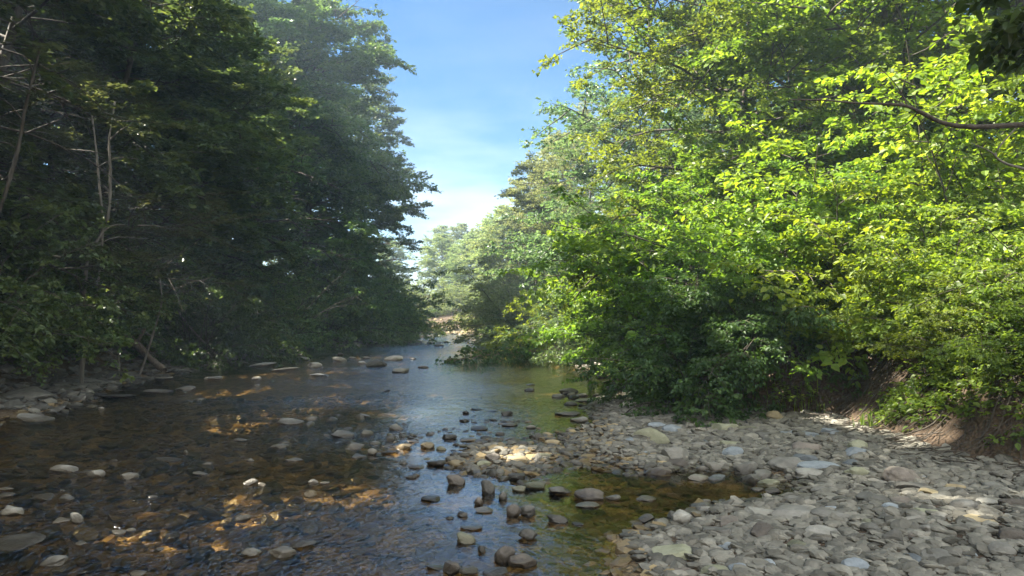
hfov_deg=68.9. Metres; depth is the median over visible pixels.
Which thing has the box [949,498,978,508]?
flat stone
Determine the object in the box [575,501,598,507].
flat stone
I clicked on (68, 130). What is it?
hillside tree
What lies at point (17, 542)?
flat stone
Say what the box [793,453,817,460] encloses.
flat stone
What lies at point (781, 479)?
rock
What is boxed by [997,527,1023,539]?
flat stone
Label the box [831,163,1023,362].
leafy bush
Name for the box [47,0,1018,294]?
sky
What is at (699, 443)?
rock
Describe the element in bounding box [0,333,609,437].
water
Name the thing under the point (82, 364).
dead trunk
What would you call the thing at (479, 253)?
leafy tree
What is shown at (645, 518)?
rock
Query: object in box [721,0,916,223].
sapling
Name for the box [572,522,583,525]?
rock
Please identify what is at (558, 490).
cobble
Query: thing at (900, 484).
flat stone
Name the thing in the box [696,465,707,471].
rock
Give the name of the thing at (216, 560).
gravel
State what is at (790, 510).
rock
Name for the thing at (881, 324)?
leafy bush
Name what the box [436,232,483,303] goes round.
leafy tree
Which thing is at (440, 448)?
flat stone
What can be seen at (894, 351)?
grass
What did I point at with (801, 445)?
flat stone
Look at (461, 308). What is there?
leafy bush
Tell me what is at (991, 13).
leafy tree
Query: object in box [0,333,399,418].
gravel
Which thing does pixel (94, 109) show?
hemlock tree
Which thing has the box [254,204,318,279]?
hillside tree
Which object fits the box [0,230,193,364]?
shore bush
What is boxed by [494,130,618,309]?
leafy tree
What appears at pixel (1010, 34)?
overhanging tree
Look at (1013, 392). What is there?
exposed root
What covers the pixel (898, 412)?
exposed root
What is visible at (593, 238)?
leafy bush
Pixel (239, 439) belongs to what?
flat stone
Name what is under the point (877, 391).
exposed root
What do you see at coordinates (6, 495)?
flat stone
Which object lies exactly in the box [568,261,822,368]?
leafy bush
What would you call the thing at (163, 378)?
rock
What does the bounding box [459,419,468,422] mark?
rock
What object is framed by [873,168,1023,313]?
leafy bush
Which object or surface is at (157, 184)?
broadleaf tree
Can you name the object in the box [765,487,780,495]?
rock
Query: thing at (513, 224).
leafy tree
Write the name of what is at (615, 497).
flat stone
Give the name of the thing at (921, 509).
flat stone
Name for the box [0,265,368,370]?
ground cover
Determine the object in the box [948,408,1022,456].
exposed root
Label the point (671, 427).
rock
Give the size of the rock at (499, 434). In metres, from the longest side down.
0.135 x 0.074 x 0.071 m
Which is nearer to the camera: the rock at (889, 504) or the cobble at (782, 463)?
the rock at (889, 504)
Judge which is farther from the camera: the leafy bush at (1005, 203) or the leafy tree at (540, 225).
the leafy tree at (540, 225)
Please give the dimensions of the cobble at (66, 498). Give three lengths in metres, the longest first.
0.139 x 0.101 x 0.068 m
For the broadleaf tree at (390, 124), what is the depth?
53.30 m
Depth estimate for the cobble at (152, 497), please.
6.54 m
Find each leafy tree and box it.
[415,233,473,301]
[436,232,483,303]
[452,217,506,310]
[465,204,521,303]
[466,192,540,309]
[478,170,574,295]
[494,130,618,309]
[497,98,655,300]
[532,0,1001,355]
[537,97,681,297]
[619,0,1023,211]
[676,0,1023,178]
[697,0,1023,200]
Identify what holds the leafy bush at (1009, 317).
on the ground at (706, 490)
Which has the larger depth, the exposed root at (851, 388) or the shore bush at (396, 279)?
the shore bush at (396, 279)
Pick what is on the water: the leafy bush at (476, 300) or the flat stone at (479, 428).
the flat stone at (479, 428)
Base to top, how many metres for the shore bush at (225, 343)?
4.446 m
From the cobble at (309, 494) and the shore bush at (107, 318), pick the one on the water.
the cobble at (309, 494)
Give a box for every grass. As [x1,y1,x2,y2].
[589,338,937,426]
[812,334,1023,367]
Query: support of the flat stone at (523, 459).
on the ground at (706, 490)
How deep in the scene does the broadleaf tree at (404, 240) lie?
58.50 m
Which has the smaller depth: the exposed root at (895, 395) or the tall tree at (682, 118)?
the exposed root at (895, 395)
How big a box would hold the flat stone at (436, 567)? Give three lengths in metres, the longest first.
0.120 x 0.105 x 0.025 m
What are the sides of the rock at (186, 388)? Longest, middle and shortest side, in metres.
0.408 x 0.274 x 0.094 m
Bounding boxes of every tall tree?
[484,0,749,311]
[616,0,764,226]
[616,0,962,215]
[647,70,713,178]
[750,0,1008,172]
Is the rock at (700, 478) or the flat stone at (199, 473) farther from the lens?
the flat stone at (199, 473)
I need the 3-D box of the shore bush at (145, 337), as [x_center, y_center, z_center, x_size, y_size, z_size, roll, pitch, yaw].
[-10.863,0.120,19.503,6.940,4.138,6.254,-1,-2,29]
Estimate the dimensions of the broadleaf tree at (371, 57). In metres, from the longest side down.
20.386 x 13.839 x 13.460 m
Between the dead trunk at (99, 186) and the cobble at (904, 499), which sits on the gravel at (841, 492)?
the cobble at (904, 499)
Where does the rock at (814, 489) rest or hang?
on the gravel at (841, 492)
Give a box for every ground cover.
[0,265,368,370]
[765,337,1023,450]
[770,321,1017,364]
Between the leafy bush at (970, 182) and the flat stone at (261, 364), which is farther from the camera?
the flat stone at (261, 364)
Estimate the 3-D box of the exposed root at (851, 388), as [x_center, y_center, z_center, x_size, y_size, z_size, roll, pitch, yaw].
[4.696,1.385,10.633,1.422,0.958,0.081,-1,-2,22]
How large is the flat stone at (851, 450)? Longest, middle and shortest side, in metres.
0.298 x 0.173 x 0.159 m
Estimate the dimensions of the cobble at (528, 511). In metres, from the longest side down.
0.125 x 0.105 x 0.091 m
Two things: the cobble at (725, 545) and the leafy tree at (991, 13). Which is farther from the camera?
the leafy tree at (991, 13)
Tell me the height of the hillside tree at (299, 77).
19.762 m
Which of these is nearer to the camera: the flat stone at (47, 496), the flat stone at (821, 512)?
the flat stone at (821, 512)
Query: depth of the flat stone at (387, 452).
8.60 m
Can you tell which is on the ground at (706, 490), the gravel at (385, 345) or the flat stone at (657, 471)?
the gravel at (385, 345)
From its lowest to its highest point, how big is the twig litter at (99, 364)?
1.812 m
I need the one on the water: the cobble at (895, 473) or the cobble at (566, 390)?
the cobble at (566, 390)
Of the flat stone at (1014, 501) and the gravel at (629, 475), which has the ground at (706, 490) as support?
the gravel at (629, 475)
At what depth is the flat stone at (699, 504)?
6.15 m
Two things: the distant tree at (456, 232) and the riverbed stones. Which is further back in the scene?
the distant tree at (456, 232)
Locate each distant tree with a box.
[376,241,421,291]
[416,225,468,290]
[432,223,479,295]
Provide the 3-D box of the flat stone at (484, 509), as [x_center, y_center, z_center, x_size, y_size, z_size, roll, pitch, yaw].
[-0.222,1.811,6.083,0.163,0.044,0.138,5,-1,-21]
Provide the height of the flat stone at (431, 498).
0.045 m
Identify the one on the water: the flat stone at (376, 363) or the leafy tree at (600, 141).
the flat stone at (376, 363)
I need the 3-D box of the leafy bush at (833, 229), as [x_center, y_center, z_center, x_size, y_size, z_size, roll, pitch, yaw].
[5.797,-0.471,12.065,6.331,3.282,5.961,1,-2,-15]
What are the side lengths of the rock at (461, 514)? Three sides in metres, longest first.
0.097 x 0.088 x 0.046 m
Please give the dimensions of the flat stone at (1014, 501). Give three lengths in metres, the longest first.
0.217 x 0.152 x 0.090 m
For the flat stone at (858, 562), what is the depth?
4.41 m
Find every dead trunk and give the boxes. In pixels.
[0,48,40,214]
[79,101,134,382]
[85,107,135,361]
[114,241,120,370]
[132,270,166,375]
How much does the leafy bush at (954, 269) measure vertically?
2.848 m
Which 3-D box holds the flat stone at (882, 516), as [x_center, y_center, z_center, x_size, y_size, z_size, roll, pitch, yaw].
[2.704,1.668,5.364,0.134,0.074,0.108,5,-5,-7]
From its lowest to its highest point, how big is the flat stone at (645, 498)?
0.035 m
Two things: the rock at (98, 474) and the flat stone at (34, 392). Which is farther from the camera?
the flat stone at (34, 392)
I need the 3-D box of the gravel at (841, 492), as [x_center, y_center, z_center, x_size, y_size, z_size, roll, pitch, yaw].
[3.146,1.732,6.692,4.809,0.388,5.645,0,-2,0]
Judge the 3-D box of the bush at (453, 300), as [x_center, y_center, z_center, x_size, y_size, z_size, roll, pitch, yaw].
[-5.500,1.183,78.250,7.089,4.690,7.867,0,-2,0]
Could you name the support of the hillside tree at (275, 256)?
on the ground at (706, 490)
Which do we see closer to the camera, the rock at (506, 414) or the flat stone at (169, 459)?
the flat stone at (169, 459)
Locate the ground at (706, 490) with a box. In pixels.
[0,274,1023,575]
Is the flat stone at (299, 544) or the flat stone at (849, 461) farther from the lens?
the flat stone at (849, 461)
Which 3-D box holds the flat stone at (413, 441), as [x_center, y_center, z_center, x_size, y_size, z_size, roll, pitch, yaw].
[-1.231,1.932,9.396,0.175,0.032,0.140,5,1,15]
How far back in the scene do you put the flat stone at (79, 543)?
5.19 m
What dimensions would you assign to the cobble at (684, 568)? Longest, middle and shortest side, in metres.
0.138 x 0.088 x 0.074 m
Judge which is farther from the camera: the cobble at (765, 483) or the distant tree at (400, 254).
the distant tree at (400, 254)
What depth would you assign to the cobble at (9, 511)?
5.97 m
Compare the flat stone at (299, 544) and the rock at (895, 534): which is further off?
the flat stone at (299, 544)
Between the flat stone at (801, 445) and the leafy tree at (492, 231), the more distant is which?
the leafy tree at (492, 231)
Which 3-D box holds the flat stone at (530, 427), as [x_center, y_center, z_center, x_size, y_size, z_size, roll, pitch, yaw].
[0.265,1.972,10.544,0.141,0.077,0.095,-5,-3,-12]
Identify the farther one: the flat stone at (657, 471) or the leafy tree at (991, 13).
the leafy tree at (991, 13)
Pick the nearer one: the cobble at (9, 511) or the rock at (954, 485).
the cobble at (9, 511)
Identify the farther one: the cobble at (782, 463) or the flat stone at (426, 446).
the flat stone at (426, 446)
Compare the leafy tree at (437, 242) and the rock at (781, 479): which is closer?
the rock at (781, 479)
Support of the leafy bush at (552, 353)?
on the ground at (706, 490)
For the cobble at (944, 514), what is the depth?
5.31 m
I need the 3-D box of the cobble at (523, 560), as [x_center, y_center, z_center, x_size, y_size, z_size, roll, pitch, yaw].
[0.070,1.749,4.790,0.199,0.090,0.145,8,-10,-25]
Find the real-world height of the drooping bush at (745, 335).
2.704 m
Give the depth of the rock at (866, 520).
5.33 m
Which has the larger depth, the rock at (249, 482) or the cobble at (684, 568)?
the rock at (249, 482)
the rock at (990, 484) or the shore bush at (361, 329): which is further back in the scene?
the shore bush at (361, 329)
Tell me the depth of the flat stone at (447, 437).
9.61 m
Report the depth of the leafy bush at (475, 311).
43.70 m
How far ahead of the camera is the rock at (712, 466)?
7.65 m
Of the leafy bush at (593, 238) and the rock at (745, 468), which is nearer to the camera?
the rock at (745, 468)
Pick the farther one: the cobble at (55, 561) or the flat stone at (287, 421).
the flat stone at (287, 421)
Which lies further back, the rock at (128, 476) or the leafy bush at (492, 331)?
the leafy bush at (492, 331)
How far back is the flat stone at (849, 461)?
7.39 m
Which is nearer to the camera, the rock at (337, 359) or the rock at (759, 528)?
the rock at (759, 528)
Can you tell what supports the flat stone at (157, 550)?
on the water
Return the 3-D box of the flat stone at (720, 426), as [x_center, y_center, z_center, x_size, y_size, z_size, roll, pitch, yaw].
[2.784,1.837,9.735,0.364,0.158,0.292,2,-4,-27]
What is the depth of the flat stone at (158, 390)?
15.29 m
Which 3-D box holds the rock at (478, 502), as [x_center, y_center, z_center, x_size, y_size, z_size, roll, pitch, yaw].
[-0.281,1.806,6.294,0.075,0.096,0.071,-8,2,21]
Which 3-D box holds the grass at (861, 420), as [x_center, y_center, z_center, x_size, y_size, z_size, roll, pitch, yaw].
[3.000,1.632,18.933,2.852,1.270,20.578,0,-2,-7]
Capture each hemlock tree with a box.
[0,0,200,310]
[0,0,273,316]
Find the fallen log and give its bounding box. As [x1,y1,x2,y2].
[124,328,166,372]
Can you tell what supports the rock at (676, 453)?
on the ground at (706, 490)
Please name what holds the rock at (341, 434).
on the ground at (706, 490)
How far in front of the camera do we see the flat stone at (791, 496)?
6.18 m
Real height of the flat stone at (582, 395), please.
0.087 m
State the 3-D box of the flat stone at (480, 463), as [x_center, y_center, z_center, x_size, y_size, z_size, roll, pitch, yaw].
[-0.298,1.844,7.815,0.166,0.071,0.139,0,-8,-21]
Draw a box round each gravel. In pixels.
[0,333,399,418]
[0,388,420,575]
[127,403,745,524]
[285,339,451,360]
[416,318,473,334]
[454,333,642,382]
[576,381,874,441]
[618,422,1023,575]
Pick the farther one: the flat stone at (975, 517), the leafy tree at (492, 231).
the leafy tree at (492, 231)
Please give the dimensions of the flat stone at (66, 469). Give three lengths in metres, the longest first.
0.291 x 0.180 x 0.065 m
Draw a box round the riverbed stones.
[0,390,715,575]
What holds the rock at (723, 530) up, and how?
on the ground at (706, 490)
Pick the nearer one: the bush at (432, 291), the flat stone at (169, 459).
the flat stone at (169, 459)
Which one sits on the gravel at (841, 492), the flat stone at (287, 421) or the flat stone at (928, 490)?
the flat stone at (928, 490)
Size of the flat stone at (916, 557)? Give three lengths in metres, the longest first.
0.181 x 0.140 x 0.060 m
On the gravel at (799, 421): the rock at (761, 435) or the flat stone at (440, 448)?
the rock at (761, 435)
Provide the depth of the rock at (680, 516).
5.63 m
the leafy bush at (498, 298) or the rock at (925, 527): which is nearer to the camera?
the rock at (925, 527)
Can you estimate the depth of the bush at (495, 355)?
25.01 m
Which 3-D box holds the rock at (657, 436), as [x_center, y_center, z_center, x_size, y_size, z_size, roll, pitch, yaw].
[1.703,1.837,9.087,0.484,0.284,0.337,0,-6,18]
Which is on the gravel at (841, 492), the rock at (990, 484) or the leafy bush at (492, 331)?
the rock at (990, 484)
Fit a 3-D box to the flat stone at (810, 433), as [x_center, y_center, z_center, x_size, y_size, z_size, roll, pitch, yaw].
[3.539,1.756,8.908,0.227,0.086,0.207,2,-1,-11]
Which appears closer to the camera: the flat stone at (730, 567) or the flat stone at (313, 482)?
the flat stone at (730, 567)
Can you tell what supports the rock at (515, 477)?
on the water
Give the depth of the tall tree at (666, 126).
32.25 m
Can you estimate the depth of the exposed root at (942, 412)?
8.18 m
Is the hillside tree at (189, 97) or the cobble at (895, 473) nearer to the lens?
the cobble at (895, 473)
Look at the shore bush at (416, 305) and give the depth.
61.69 m
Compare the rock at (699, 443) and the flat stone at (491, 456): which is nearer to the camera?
the flat stone at (491, 456)
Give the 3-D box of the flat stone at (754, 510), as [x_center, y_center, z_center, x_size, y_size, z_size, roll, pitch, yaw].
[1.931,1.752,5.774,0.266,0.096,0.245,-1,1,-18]
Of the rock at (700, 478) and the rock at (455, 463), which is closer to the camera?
the rock at (700, 478)
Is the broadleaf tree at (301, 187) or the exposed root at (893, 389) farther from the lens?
the broadleaf tree at (301, 187)
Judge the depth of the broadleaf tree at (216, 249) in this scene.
26.61 m
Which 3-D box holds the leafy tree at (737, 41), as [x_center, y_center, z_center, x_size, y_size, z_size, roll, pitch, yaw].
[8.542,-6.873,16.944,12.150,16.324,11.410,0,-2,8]
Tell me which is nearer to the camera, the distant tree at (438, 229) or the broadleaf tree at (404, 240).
the broadleaf tree at (404, 240)
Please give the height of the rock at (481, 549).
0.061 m
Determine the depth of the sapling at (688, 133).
16.52 m
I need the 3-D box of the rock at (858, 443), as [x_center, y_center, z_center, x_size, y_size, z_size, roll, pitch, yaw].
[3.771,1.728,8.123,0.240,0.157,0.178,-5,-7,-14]
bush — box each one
[0,181,162,386]
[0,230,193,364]
[4,222,234,362]
[128,279,312,370]
[145,262,321,354]
[219,247,381,351]
[260,272,416,349]
[292,272,438,344]
[320,259,458,337]
[324,283,439,334]
[370,276,450,336]
[404,274,455,315]
[426,276,478,316]
[430,242,570,347]
[435,332,574,364]
[451,265,560,337]
[451,285,503,329]
[461,280,529,337]
[472,299,562,348]
[480,179,645,348]
[480,283,584,353]
[499,177,856,333]
[515,199,818,403]
[515,299,600,365]
[520,140,746,383]
[533,210,679,356]
[558,217,714,340]
[560,145,997,331]
[566,305,785,427]
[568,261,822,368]
[603,131,919,389]
[627,251,871,423]
[674,8,1023,387]
[683,67,1023,292]
[700,170,1023,339]
[767,250,946,357]
[788,30,1023,250]
[820,89,1023,287]
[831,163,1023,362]
[839,217,1023,362]
[852,260,1023,385]
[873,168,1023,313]
[886,201,1023,370]
[922,261,1023,379]
[1014,307,1023,336]
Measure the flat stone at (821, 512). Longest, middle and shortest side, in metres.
0.312 x 0.209 x 0.102 m
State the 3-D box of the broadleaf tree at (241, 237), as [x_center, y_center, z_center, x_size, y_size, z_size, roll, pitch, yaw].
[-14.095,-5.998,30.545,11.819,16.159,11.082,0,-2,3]
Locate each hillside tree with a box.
[0,21,159,244]
[2,0,91,170]
[128,12,265,248]
[153,13,339,224]
[231,186,298,274]
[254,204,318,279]
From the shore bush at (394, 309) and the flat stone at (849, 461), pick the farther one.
the shore bush at (394, 309)
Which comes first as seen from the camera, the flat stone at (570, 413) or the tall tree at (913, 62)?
the flat stone at (570, 413)
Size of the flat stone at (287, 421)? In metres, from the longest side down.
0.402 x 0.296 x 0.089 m
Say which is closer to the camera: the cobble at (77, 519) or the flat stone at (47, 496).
the cobble at (77, 519)
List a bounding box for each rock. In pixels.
[87,469,105,478]
[120,472,138,479]
[154,376,172,379]
[175,386,195,390]
[204,376,222,379]
[243,479,258,486]
[331,430,354,438]
[332,357,346,361]
[367,448,376,455]
[392,368,408,372]
[443,561,459,575]
[449,459,462,467]
[457,511,467,517]
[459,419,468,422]
[474,497,483,506]
[478,545,485,553]
[495,431,504,436]
[501,411,512,417]
[506,504,520,518]
[509,473,525,481]
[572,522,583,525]
[633,428,669,443]
[638,513,654,523]
[661,447,688,459]
[662,424,681,431]
[671,509,691,523]
[687,474,708,482]
[691,442,705,444]
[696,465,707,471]
[703,526,731,533]
[705,462,726,471]
[719,440,740,444]
[719,515,738,526]
[722,446,743,454]
[735,461,757,475]
[737,426,756,428]
[750,521,773,536]
[753,469,771,479]
[755,432,768,438]
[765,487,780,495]
[771,505,810,517]
[775,477,786,482]
[805,524,840,534]
[810,486,827,491]
[821,428,838,433]
[847,439,867,447]
[860,522,880,531]
[861,518,870,521]
[881,502,897,507]
[882,528,902,540]
[906,515,923,519]
[919,524,931,530]
[945,484,965,487]
[982,482,1003,486]
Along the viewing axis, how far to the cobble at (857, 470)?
6.95 m
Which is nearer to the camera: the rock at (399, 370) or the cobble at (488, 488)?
the cobble at (488, 488)
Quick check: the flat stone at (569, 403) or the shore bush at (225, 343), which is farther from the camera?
the shore bush at (225, 343)
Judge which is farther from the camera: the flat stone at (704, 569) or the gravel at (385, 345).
the gravel at (385, 345)
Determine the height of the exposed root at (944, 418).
0.945 m
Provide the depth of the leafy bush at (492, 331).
32.53 m
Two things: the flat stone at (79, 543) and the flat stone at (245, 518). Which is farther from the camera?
the flat stone at (245, 518)
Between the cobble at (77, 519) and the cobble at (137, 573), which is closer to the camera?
the cobble at (137, 573)
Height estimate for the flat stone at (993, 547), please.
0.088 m
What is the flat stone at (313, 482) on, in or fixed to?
on the water
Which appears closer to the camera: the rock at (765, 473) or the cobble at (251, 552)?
the cobble at (251, 552)
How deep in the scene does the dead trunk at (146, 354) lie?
18.40 m
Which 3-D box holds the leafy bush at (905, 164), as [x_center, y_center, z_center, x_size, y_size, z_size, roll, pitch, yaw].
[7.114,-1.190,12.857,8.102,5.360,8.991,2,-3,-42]
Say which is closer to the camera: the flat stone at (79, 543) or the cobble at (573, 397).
the flat stone at (79, 543)
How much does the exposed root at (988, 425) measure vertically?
0.938 m
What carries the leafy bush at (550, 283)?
on the ground at (706, 490)
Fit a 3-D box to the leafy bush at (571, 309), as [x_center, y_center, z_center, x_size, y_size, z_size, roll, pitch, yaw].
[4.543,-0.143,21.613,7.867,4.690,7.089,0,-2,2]
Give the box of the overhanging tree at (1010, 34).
[789,0,1023,169]
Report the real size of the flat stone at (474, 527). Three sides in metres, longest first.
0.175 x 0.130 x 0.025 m
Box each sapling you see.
[616,119,744,300]
[657,0,854,250]
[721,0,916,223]
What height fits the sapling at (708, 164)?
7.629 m
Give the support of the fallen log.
on the ground at (706, 490)
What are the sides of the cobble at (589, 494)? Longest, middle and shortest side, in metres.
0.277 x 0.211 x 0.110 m
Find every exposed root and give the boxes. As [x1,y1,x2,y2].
[797,358,886,411]
[836,358,910,419]
[845,360,902,423]
[854,370,914,427]
[858,371,911,421]
[862,369,943,430]
[863,369,937,432]
[887,373,967,439]
[902,373,978,447]
[931,372,1019,449]
[931,381,1020,456]
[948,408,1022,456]
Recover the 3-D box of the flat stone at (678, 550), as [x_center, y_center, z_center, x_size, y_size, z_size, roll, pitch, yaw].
[1.070,1.710,4.798,0.344,0.114,0.235,0,-8,17]
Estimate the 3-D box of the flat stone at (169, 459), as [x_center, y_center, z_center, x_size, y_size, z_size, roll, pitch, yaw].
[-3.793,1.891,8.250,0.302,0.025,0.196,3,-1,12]
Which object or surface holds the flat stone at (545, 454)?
on the ground at (706, 490)
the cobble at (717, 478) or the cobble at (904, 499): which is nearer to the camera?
the cobble at (904, 499)
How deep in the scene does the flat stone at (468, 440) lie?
9.42 m
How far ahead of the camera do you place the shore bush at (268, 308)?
28.16 m
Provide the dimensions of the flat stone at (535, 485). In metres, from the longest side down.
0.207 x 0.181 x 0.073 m
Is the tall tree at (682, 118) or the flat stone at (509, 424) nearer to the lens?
the flat stone at (509, 424)
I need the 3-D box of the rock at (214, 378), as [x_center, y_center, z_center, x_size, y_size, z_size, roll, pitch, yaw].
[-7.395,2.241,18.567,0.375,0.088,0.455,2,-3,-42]
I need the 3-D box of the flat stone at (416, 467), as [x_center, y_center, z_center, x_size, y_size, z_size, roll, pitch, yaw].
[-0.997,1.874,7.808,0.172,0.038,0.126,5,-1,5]
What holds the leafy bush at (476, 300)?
on the ground at (706, 490)
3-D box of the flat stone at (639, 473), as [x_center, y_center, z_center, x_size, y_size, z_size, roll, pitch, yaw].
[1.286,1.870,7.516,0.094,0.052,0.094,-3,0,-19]
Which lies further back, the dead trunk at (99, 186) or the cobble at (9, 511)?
the dead trunk at (99, 186)
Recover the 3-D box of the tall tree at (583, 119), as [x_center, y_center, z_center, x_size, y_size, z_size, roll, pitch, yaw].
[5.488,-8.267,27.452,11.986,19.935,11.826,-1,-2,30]
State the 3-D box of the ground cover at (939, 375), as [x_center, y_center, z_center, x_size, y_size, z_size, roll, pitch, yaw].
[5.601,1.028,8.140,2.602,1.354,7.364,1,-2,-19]
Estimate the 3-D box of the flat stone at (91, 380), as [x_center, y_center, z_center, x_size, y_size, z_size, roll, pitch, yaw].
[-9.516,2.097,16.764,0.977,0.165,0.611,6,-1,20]
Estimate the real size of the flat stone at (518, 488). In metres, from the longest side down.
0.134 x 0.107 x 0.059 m
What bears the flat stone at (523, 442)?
on the ground at (706, 490)
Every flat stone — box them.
[0,386,54,398]
[0,487,13,490]
[0,492,14,497]
[0,533,45,553]
[17,413,54,422]
[33,493,53,500]
[50,465,78,473]
[52,517,69,523]
[72,376,107,384]
[75,541,86,545]
[79,470,91,473]
[102,394,135,397]
[112,530,126,535]
[125,528,135,532]
[143,389,172,392]
[153,547,163,552]
[156,457,181,461]
[193,471,207,474]
[233,438,245,441]
[234,514,250,522]
[250,362,275,366]
[272,367,298,370]
[276,418,303,424]
[286,457,301,461]
[289,540,315,548]
[308,479,318,484]
[310,373,328,376]
[351,453,365,458]
[365,360,386,367]
[381,450,396,453]
[384,355,402,360]
[395,444,411,449]
[406,474,416,479]
[407,439,419,442]
[409,465,424,468]
[420,442,434,450]
[421,495,439,502]
[426,460,445,466]
[426,564,442,569]
[436,446,445,450]
[442,434,456,439]
[459,566,478,574]
[460,438,475,441]
[460,525,481,529]
[471,426,487,430]
[475,506,493,513]
[477,461,490,466]
[482,567,507,575]
[485,453,499,460]
[501,423,517,426]
[505,456,528,462]
[512,486,525,491]
[518,441,528,444]
[523,482,545,489]
[526,425,535,429]
[539,453,551,456]
[544,439,559,443]
[552,394,564,397]
[555,411,580,416]
[564,401,577,405]
[570,417,588,423]
[575,398,601,401]
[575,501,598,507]
[576,393,587,396]
[605,494,620,500]
[635,471,643,475]
[636,495,655,501]
[645,467,671,477]
[652,544,691,559]
[667,459,687,466]
[691,502,710,506]
[700,564,728,575]
[711,423,737,429]
[727,563,745,570]
[742,474,760,485]
[744,506,773,515]
[784,495,803,498]
[787,539,806,546]
[791,441,821,449]
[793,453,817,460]
[797,460,839,468]
[802,431,818,435]
[810,507,850,518]
[841,557,869,568]
[842,459,857,464]
[845,447,869,455]
[855,491,889,500]
[868,478,886,482]
[877,514,890,518]
[893,481,926,488]
[903,553,921,561]
[913,507,937,515]
[918,488,937,493]
[920,548,951,558]
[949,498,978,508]
[963,514,997,522]
[976,497,997,504]
[988,541,1016,555]
[997,498,1023,505]
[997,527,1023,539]
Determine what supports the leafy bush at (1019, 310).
on the ground at (706, 490)
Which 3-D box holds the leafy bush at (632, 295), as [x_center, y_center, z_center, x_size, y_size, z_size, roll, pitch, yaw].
[3.714,0.269,14.774,6.076,4.020,6.743,-1,-2,33]
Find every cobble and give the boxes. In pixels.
[0,505,24,516]
[39,555,68,567]
[58,494,74,502]
[70,512,83,524]
[130,570,146,575]
[148,495,156,498]
[241,548,261,556]
[269,546,296,558]
[303,490,316,498]
[308,362,322,367]
[446,474,464,487]
[457,531,475,545]
[481,480,494,496]
[494,545,515,566]
[499,491,506,500]
[507,553,536,568]
[518,528,537,540]
[521,504,535,517]
[524,388,534,391]
[547,486,570,494]
[547,514,568,523]
[559,388,577,393]
[567,395,578,398]
[574,488,603,500]
[648,422,665,426]
[675,566,690,570]
[696,506,709,510]
[707,474,724,482]
[718,542,730,549]
[751,487,763,492]
[756,479,779,489]
[766,410,782,418]
[767,456,801,470]
[795,468,823,475]
[843,467,869,475]
[882,466,920,481]
[890,496,916,502]
[931,512,947,517]
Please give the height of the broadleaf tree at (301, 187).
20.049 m
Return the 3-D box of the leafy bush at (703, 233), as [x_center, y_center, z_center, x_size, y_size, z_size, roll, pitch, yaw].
[4.707,-0.382,12.972,6.462,3.853,5.823,-1,-2,15]
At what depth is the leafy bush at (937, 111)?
11.05 m
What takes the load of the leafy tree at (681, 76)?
on the ground at (706, 490)
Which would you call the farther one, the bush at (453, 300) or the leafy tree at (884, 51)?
the bush at (453, 300)
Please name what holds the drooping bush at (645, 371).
on the ground at (706, 490)
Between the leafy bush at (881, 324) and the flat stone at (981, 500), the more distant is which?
the leafy bush at (881, 324)
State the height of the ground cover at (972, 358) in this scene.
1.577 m
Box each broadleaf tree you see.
[0,0,259,277]
[0,0,318,319]
[3,0,320,315]
[10,0,318,307]
[120,0,386,309]
[210,0,443,299]
[246,17,380,294]
[292,72,432,301]
[316,135,424,292]
[354,219,406,280]
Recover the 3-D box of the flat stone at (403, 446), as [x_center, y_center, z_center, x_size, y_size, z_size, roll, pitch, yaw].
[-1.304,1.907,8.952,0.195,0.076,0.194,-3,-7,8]
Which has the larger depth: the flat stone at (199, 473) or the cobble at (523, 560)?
the flat stone at (199, 473)
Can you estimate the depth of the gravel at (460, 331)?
64.53 m
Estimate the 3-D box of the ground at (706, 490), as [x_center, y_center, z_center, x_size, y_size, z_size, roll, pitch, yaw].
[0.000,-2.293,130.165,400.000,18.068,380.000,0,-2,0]
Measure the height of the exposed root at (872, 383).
0.973 m
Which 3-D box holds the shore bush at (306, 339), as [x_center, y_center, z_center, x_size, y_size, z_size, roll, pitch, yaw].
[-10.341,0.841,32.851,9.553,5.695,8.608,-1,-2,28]
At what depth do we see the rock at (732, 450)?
8.11 m
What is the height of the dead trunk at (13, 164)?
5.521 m
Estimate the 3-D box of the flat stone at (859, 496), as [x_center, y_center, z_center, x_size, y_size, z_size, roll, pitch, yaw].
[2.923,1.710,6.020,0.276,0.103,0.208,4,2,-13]
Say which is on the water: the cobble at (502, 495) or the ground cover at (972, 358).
the cobble at (502, 495)
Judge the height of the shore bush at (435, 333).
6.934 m
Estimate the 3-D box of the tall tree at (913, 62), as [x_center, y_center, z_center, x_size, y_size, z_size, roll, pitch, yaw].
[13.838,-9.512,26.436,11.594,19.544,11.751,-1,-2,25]
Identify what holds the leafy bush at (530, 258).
on the ground at (706, 490)
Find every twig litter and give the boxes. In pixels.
[0,317,268,401]
[671,341,1023,469]
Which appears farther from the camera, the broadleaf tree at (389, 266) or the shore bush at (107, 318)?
the broadleaf tree at (389, 266)
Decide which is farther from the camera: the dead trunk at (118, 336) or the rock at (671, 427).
the dead trunk at (118, 336)
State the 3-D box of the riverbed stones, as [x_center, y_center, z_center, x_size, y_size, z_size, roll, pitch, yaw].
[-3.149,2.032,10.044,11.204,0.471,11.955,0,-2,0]
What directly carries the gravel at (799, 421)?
on the ground at (706, 490)
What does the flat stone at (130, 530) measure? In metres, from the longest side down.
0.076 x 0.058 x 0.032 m
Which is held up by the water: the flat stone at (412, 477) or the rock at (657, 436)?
the flat stone at (412, 477)
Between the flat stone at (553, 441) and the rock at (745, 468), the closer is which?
the rock at (745, 468)
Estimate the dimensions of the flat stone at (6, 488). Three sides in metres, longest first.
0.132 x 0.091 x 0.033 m
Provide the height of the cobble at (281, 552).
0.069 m
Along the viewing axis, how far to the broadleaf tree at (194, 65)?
21.98 m

